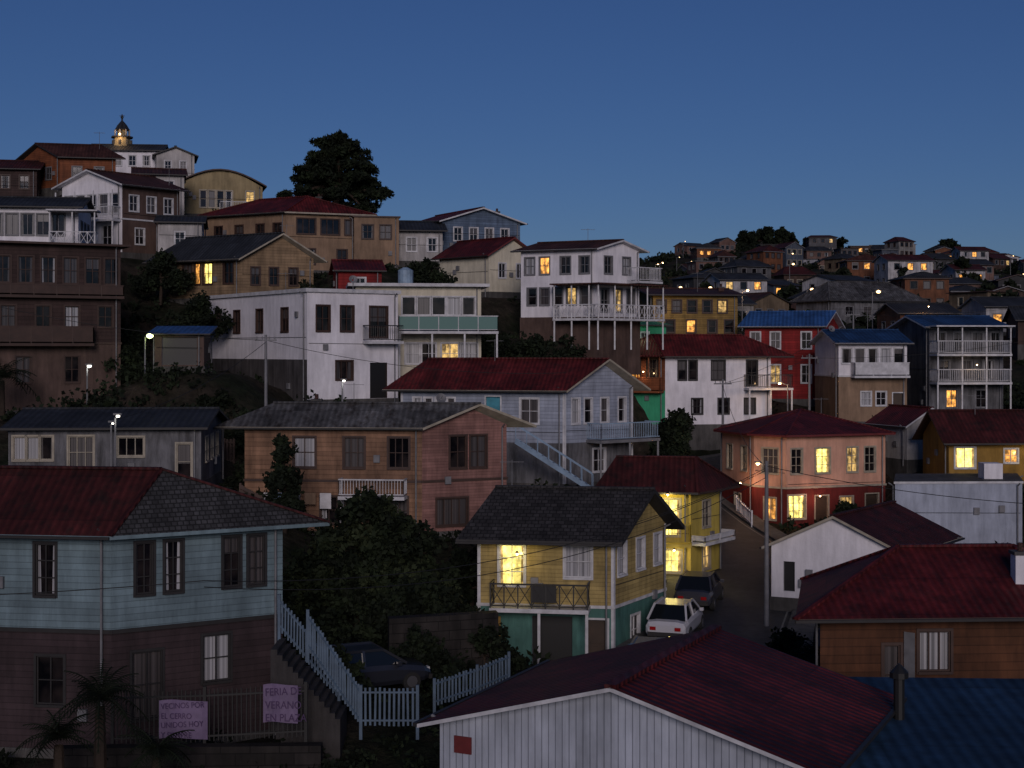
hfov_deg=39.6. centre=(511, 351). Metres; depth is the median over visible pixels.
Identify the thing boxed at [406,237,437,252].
windows
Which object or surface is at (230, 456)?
wooden fence
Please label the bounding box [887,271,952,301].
hillside house
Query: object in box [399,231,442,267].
walls
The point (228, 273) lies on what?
windows
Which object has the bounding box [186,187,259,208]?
balcony and details
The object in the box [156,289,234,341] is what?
tree
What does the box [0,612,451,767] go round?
foreground shrubs
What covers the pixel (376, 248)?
walls
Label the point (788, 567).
windows
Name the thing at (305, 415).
roof
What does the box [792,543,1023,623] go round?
roof
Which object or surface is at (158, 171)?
roof
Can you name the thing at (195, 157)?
roof
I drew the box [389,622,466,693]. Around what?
garden bush
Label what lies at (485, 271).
balcony and details
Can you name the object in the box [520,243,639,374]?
walls
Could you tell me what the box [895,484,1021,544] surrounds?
walls
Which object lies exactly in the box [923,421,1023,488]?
walls
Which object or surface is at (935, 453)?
balcony and details
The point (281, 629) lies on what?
pale blue picket fence
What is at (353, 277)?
satellite dish
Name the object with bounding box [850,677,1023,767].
roof
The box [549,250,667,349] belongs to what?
balcony and details
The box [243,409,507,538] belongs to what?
walls
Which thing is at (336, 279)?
balcony and details
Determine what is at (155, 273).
tree
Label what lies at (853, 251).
hillside house
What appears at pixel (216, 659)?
windows
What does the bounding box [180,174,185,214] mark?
balcony and details
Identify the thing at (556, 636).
windows
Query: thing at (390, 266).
hillside shrubs
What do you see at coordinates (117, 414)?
street lamp
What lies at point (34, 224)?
windows
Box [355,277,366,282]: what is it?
windows
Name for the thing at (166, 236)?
walls
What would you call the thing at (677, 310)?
balcony and details
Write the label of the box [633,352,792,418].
balcony and details
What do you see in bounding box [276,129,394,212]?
monterey cypress tree
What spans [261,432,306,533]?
dark conifer tree
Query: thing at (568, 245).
roof
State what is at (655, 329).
walls
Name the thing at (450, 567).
power line
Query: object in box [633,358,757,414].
windows
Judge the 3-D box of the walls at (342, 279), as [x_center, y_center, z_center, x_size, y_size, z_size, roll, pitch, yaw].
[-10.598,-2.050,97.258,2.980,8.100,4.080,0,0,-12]
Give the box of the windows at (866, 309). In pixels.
[845,306,871,316]
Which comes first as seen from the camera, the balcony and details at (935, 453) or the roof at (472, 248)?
the balcony and details at (935, 453)
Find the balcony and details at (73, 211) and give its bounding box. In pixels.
[46,208,100,243]
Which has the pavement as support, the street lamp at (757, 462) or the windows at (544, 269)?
the street lamp at (757, 462)
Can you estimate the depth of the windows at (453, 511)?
68.61 m
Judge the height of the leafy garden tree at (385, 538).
5.975 m
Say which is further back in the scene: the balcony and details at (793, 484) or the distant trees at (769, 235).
the distant trees at (769, 235)
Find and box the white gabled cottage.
[759,500,964,611]
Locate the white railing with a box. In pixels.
[736,495,752,526]
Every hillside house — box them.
[669,272,712,287]
[673,242,701,255]
[678,264,686,270]
[686,261,723,273]
[689,243,722,260]
[699,267,726,272]
[702,272,770,292]
[707,250,736,264]
[709,237,736,251]
[718,259,773,278]
[738,255,746,259]
[738,295,757,317]
[743,292,792,310]
[745,245,784,272]
[756,244,777,246]
[767,279,801,293]
[771,266,815,283]
[774,241,805,266]
[787,286,817,310]
[798,274,877,291]
[803,235,837,254]
[803,246,832,258]
[803,259,819,264]
[811,257,826,268]
[822,253,854,272]
[832,248,859,255]
[837,254,875,279]
[848,245,871,254]
[871,245,883,251]
[871,254,935,281]
[872,249,897,256]
[873,302,962,328]
[883,237,915,254]
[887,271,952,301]
[920,253,956,269]
[923,245,951,252]
[932,247,951,252]
[933,261,937,269]
[939,264,987,279]
[946,291,1020,314]
[949,246,989,260]
[949,277,981,287]
[949,285,990,292]
[957,296,1023,335]
[969,259,995,280]
[987,248,999,253]
[987,274,1023,289]
[989,253,1013,271]
[991,285,1023,296]
[1002,306,1023,359]
[1003,253,1021,262]
[1016,259,1023,275]
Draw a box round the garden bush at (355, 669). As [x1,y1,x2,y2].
[306,641,373,699]
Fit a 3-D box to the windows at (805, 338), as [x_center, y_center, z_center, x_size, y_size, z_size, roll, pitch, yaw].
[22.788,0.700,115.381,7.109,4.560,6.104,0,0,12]
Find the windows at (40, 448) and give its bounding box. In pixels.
[11,430,219,476]
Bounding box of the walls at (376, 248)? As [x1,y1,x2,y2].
[353,217,399,268]
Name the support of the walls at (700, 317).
on the ground
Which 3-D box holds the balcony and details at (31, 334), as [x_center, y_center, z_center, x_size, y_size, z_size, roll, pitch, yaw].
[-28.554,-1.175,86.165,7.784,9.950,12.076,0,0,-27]
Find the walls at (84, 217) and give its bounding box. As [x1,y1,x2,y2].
[0,205,90,242]
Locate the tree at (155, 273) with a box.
[127,247,195,304]
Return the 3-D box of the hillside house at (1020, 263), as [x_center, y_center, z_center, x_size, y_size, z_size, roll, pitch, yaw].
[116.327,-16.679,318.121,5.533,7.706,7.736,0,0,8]
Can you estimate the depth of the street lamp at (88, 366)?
78.96 m
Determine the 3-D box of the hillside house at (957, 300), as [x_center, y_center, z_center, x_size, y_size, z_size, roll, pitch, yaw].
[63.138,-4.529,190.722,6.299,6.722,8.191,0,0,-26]
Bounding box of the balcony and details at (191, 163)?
[154,155,194,174]
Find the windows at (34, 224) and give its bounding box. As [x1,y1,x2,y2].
[0,212,89,241]
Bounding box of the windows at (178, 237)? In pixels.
[174,231,203,244]
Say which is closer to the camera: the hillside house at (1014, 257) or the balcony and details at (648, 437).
the balcony and details at (648, 437)
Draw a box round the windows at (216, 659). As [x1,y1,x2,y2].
[32,532,266,722]
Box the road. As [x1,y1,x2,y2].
[654,457,791,645]
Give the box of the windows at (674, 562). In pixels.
[662,497,711,573]
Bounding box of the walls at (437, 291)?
[354,286,480,377]
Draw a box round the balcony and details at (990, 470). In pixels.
[888,462,1022,542]
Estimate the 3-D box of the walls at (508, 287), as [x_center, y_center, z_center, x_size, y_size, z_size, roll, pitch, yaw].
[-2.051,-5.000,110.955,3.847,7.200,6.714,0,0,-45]
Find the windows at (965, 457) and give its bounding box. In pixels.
[954,446,1018,468]
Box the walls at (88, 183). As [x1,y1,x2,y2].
[62,173,179,259]
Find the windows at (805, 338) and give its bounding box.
[750,331,811,383]
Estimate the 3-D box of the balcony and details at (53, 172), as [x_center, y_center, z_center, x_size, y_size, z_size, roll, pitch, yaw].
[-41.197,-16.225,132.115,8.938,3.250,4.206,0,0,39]
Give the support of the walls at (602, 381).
on the ground
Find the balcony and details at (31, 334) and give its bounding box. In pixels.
[0,247,123,386]
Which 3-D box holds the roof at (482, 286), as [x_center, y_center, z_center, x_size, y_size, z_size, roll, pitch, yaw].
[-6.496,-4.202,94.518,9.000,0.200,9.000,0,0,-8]
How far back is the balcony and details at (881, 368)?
103.99 m
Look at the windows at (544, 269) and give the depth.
101.38 m
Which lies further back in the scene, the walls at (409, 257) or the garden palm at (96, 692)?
the walls at (409, 257)
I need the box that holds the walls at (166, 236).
[158,223,203,251]
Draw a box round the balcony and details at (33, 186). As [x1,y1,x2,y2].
[0,170,38,195]
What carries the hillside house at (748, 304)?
on the ground
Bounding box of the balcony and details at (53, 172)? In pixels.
[52,156,112,191]
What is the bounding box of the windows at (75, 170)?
[45,166,104,180]
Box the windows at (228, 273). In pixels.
[166,261,298,286]
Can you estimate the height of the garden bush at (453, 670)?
2.637 m
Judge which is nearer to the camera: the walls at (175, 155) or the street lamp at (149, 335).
the street lamp at (149, 335)
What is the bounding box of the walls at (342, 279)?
[333,272,381,288]
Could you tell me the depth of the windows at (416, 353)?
90.78 m
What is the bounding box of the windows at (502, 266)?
[498,262,520,278]
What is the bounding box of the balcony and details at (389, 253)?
[349,217,396,267]
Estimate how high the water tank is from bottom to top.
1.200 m
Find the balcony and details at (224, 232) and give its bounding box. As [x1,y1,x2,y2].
[223,213,363,258]
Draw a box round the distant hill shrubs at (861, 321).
[639,243,1023,364]
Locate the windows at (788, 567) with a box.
[783,561,794,591]
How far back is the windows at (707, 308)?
114.59 m
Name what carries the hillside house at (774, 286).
on the ground
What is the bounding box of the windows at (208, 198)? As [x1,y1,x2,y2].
[199,189,254,208]
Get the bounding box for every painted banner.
[159,699,207,739]
[263,683,306,723]
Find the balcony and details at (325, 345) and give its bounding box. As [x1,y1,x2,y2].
[264,291,403,401]
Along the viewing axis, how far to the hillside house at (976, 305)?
151.64 m
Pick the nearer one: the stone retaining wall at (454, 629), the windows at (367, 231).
the stone retaining wall at (454, 629)
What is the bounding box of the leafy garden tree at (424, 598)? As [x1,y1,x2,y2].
[352,572,484,649]
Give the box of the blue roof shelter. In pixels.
[147,326,217,373]
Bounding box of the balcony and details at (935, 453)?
[926,445,945,472]
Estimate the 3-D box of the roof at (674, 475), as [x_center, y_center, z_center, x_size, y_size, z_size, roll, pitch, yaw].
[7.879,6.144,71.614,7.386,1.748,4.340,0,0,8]
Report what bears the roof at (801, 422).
on the walls at (809, 486)
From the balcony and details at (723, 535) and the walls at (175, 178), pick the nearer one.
the balcony and details at (723, 535)
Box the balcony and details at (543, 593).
[489,524,670,663]
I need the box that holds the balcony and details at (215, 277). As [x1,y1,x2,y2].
[213,256,310,292]
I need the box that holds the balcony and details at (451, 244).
[438,222,518,246]
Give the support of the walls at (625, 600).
on the ground
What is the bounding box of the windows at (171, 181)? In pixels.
[164,180,184,209]
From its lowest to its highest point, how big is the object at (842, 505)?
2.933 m
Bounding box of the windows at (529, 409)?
[412,395,626,472]
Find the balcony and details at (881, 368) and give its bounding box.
[816,343,909,416]
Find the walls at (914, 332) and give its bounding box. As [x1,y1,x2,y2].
[894,319,1002,408]
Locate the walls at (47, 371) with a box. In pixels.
[0,243,121,413]
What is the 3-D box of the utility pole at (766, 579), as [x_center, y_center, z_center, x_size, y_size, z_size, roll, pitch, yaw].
[10.650,8.350,59.500,0.220,7.500,0.209,0,0,0]
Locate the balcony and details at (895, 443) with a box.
[885,425,911,465]
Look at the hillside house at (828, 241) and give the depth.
415.73 m
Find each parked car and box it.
[306,641,431,696]
[628,635,670,644]
[646,597,703,636]
[674,570,723,609]
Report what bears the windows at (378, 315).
attached to the walls at (284, 364)
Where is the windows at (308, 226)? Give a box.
[214,217,353,264]
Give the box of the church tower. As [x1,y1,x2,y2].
[111,114,132,145]
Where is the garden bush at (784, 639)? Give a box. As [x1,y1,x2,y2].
[765,626,819,661]
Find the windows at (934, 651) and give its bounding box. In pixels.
[881,628,952,676]
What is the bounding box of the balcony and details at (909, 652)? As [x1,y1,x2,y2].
[808,605,914,676]
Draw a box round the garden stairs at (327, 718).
[270,638,346,762]
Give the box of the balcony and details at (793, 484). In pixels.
[721,431,884,522]
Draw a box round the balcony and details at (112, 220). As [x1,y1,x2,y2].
[55,183,177,243]
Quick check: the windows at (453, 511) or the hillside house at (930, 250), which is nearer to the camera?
the windows at (453, 511)
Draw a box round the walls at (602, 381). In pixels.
[401,365,632,485]
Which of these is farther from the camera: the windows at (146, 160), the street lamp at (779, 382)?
the windows at (146, 160)
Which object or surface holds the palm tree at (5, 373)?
on the ground
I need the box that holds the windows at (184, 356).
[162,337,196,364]
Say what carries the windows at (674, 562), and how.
attached to the walls at (693, 558)
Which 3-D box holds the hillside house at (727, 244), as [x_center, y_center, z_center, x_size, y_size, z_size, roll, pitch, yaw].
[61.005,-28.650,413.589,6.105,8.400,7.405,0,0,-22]
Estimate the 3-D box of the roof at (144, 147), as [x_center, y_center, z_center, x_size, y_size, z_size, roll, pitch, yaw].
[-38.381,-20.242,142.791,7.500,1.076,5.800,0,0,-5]
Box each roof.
[0,159,44,169]
[0,196,97,216]
[0,240,130,249]
[0,407,229,430]
[0,465,329,539]
[15,142,125,159]
[50,168,190,191]
[91,143,168,150]
[131,167,187,183]
[141,232,327,263]
[152,145,198,163]
[153,215,207,229]
[186,169,266,190]
[199,196,377,217]
[210,288,400,298]
[213,401,536,429]
[328,259,386,274]
[346,283,489,289]
[352,215,400,218]
[381,357,650,392]
[399,220,447,231]
[413,624,906,767]
[424,206,527,225]
[430,236,525,259]
[455,485,684,546]
[510,239,649,252]
[596,455,741,494]
[639,287,745,295]
[640,322,672,325]
[640,334,793,357]
[713,408,895,436]
[737,310,844,328]
[789,281,928,302]
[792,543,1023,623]
[808,329,914,344]
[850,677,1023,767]
[863,404,933,427]
[886,315,1012,328]
[894,473,1023,483]
[912,409,1023,444]
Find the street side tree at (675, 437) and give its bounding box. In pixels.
[646,407,696,455]
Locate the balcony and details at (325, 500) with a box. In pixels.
[264,424,504,523]
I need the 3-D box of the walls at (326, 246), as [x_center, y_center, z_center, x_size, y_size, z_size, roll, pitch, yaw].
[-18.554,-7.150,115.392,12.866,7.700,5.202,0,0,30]
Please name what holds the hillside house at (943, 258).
on the ground
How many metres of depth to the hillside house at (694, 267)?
323.02 m
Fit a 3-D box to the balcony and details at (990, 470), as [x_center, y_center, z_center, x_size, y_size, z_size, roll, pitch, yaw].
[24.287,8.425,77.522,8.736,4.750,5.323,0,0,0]
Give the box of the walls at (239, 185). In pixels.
[184,170,262,214]
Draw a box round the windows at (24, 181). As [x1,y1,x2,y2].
[0,174,41,195]
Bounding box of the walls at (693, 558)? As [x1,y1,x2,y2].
[660,491,719,574]
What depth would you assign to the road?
67.47 m
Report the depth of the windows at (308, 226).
113.39 m
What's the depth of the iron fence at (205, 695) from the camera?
41.26 m
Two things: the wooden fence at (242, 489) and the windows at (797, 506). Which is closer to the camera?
the wooden fence at (242, 489)
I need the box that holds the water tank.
[398,267,412,282]
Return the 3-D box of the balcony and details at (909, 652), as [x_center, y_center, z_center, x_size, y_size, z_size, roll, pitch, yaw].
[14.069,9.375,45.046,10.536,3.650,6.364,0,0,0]
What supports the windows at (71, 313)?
attached to the walls at (47, 371)
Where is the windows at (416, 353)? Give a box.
[401,296,478,364]
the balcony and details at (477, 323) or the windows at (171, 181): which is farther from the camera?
the windows at (171, 181)
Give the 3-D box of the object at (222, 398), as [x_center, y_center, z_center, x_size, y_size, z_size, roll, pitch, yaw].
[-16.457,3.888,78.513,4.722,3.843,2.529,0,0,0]
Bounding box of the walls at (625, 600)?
[476,504,666,670]
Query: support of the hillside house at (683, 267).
on the ground
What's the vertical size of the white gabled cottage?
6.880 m
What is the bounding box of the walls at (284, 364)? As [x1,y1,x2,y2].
[209,292,398,401]
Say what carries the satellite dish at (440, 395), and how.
on the roof at (305, 415)
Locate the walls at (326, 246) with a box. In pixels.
[204,213,352,272]
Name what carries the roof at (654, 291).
on the walls at (700, 317)
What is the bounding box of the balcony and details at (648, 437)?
[507,386,659,485]
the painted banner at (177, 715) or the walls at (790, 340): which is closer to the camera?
the painted banner at (177, 715)
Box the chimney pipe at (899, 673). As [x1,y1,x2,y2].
[890,663,908,719]
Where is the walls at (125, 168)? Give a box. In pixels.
[113,149,165,172]
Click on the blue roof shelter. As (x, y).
(188, 350)
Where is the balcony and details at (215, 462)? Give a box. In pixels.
[8,420,227,478]
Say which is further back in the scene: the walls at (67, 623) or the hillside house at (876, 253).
the hillside house at (876, 253)
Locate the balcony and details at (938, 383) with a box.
[912,325,1014,408]
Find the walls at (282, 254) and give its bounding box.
[156,237,312,304]
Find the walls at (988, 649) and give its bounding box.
[820,621,1023,678]
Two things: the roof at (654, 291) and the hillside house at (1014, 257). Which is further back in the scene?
the hillside house at (1014, 257)
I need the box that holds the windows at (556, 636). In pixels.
[497,530,662,663]
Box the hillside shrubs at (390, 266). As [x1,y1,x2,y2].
[0,208,1023,682]
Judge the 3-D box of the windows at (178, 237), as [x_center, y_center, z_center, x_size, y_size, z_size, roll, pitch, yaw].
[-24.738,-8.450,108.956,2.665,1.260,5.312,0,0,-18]
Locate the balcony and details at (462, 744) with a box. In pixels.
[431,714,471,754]
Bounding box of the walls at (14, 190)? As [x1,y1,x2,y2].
[0,169,40,195]
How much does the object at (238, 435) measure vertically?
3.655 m
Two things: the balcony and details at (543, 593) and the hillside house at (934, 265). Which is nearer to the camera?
the balcony and details at (543, 593)
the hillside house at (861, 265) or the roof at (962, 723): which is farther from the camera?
the hillside house at (861, 265)
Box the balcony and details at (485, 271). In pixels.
[453,253,512,296]
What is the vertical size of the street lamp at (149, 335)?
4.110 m
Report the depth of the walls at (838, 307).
165.95 m
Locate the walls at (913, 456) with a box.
[870,416,923,479]
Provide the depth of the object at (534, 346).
95.72 m
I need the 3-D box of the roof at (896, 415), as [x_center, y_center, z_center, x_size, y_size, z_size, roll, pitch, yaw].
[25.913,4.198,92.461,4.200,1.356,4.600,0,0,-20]
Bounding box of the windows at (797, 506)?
[726,443,878,521]
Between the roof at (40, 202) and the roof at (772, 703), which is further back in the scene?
the roof at (40, 202)
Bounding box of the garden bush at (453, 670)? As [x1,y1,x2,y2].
[414,662,475,713]
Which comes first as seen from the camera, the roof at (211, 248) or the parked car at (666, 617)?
the parked car at (666, 617)
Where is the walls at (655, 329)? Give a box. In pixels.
[640,326,665,333]
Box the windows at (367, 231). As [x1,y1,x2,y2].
[361,224,391,239]
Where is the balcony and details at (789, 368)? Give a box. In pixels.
[744,326,841,369]
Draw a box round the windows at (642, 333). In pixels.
[640,331,649,337]
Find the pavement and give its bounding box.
[615,453,814,652]
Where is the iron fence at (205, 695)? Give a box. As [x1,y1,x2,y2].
[111,681,307,743]
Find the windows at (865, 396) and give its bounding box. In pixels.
[841,347,904,406]
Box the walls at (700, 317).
[639,291,737,333]
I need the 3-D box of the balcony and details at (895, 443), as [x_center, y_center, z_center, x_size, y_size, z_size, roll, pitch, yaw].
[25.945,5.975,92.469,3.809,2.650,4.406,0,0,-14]
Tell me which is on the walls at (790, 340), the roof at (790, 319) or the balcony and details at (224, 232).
the roof at (790, 319)
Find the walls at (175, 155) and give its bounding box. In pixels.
[156,148,193,176]
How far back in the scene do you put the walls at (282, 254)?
99.10 m
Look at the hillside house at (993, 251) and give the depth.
404.22 m
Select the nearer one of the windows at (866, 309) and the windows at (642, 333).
the windows at (642, 333)
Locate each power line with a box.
[0,307,1023,594]
[614,307,1023,528]
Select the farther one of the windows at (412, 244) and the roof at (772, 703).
the windows at (412, 244)
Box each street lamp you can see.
[86,364,92,403]
[108,421,116,465]
[113,413,122,465]
[144,333,152,372]
[341,379,346,401]
[742,289,748,330]
[754,461,768,509]
[777,381,787,410]
[872,290,880,328]
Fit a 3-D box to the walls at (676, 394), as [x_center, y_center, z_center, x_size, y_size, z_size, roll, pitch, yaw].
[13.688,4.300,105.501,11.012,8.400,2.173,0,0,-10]
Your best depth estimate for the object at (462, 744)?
29.33 m
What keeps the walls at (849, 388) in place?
on the ground
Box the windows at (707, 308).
[656,299,733,333]
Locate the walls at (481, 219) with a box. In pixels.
[440,209,519,250]
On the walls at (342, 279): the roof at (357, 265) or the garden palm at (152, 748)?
the roof at (357, 265)
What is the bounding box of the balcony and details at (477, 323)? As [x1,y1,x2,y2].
[350,286,498,377]
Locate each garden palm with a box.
[11,708,107,767]
[46,658,148,767]
[118,723,194,767]
[786,636,819,665]
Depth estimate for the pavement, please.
69.15 m
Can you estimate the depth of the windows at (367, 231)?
113.90 m
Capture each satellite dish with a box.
[349,275,356,282]
[436,393,445,401]
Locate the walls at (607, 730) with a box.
[440,692,792,767]
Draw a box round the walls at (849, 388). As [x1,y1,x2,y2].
[814,334,907,423]
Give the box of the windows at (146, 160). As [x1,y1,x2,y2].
[116,155,150,166]
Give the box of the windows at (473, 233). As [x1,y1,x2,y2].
[453,226,509,241]
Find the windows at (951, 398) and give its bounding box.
[934,331,1001,408]
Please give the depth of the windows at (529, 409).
81.24 m
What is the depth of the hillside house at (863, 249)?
413.18 m
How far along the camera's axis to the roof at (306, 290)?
86.48 m
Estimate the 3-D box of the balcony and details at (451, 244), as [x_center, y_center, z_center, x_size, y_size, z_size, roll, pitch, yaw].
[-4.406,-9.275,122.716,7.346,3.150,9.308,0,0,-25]
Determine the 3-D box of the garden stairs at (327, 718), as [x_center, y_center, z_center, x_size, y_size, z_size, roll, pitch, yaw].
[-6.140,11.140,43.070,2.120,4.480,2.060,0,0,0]
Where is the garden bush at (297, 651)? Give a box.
[283,623,304,659]
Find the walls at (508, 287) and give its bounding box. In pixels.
[439,240,521,298]
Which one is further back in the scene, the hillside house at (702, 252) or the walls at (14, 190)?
the hillside house at (702, 252)
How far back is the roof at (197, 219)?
107.33 m
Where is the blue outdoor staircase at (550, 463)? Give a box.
[515,427,592,485]
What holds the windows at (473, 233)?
attached to the walls at (481, 219)
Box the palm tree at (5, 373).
[0,357,41,420]
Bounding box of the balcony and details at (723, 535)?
[666,485,734,570]
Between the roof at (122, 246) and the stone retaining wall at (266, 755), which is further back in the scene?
the roof at (122, 246)
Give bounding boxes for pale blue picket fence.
[278,594,340,700]
[306,609,418,739]
[433,651,509,712]
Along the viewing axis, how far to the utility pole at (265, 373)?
77.94 m
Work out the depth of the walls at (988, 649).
42.20 m
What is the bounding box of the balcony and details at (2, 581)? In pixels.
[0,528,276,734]
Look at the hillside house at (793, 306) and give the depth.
191.12 m
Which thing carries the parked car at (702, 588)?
on the road
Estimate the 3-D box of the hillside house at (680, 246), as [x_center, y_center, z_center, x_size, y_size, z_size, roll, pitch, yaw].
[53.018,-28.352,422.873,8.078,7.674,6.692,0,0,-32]
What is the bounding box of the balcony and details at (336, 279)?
[332,270,377,288]
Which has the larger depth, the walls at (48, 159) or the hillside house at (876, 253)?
the hillside house at (876, 253)
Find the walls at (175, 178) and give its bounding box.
[150,175,183,214]
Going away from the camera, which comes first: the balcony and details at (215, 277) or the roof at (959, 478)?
the roof at (959, 478)
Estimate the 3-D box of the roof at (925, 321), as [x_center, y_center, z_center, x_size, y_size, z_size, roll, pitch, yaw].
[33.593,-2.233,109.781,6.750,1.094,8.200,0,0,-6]
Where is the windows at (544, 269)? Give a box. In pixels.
[524,255,635,312]
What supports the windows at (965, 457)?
attached to the walls at (932, 441)
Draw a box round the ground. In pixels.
[0,195,1023,767]
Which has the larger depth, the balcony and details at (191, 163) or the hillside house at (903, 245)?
the hillside house at (903, 245)
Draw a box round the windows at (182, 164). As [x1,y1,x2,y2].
[164,160,186,168]
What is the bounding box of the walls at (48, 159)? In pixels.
[24,147,115,196]
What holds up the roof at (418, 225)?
on the walls at (409, 257)
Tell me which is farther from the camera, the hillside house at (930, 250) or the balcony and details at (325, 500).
the hillside house at (930, 250)
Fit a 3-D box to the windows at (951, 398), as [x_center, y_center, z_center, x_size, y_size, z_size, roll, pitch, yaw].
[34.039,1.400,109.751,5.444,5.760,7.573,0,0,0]
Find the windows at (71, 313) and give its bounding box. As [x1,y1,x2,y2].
[0,254,119,383]
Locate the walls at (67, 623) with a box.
[0,529,284,758]
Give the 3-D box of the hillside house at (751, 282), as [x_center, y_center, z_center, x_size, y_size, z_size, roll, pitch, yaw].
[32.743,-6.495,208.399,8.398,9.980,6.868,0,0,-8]
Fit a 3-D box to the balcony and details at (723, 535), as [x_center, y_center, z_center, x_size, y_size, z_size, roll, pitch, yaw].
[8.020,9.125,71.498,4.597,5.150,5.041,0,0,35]
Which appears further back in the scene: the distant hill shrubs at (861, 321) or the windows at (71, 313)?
the distant hill shrubs at (861, 321)
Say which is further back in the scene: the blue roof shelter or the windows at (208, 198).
the windows at (208, 198)
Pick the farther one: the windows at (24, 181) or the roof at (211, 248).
the windows at (24, 181)
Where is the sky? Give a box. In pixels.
[0,0,1023,259]
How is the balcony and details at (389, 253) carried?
on the ground
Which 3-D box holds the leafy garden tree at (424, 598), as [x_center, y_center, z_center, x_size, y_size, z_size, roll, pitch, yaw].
[-3.475,10.406,53.959,5.196,4.012,2.928,0,0,0]
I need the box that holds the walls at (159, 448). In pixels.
[10,415,222,484]
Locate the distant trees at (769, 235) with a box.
[698,226,1020,300]
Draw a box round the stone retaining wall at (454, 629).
[388,610,497,689]
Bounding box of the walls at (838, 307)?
[796,301,884,323]
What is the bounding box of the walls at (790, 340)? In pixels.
[745,318,837,405]
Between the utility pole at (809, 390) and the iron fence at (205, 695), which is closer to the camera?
the iron fence at (205, 695)
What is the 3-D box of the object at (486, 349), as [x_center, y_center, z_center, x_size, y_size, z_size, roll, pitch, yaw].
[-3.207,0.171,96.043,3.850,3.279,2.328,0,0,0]
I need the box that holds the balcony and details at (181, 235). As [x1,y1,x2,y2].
[154,223,208,250]
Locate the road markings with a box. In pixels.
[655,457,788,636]
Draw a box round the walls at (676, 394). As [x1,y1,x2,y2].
[633,358,770,450]
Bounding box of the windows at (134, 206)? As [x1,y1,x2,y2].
[64,192,173,245]
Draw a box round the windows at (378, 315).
[215,304,388,397]
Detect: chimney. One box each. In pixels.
[311,394,322,400]
[717,284,724,290]
[1008,542,1023,583]
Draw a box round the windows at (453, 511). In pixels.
[292,433,487,527]
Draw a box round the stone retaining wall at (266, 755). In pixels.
[63,742,322,767]
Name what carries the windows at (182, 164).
attached to the walls at (175, 155)
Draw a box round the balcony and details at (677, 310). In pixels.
[650,296,734,333]
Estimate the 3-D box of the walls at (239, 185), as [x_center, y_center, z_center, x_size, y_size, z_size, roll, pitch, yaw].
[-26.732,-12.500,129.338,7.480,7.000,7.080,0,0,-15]
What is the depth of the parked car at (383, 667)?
47.56 m
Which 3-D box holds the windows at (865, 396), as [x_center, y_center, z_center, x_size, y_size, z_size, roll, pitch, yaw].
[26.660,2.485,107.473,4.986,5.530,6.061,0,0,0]
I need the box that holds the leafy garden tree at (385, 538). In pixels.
[283,485,463,626]
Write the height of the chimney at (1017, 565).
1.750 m
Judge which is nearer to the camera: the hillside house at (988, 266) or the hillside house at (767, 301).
the hillside house at (767, 301)
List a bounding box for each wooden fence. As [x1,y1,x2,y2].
[224,438,234,462]
[239,483,263,498]
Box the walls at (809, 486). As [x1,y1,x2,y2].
[722,433,886,527]
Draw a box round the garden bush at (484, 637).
[452,622,533,687]
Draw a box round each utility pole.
[255,335,276,405]
[714,379,731,424]
[764,461,768,625]
[801,354,817,409]
[846,311,859,328]
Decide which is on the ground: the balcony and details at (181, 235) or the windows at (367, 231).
the balcony and details at (181, 235)

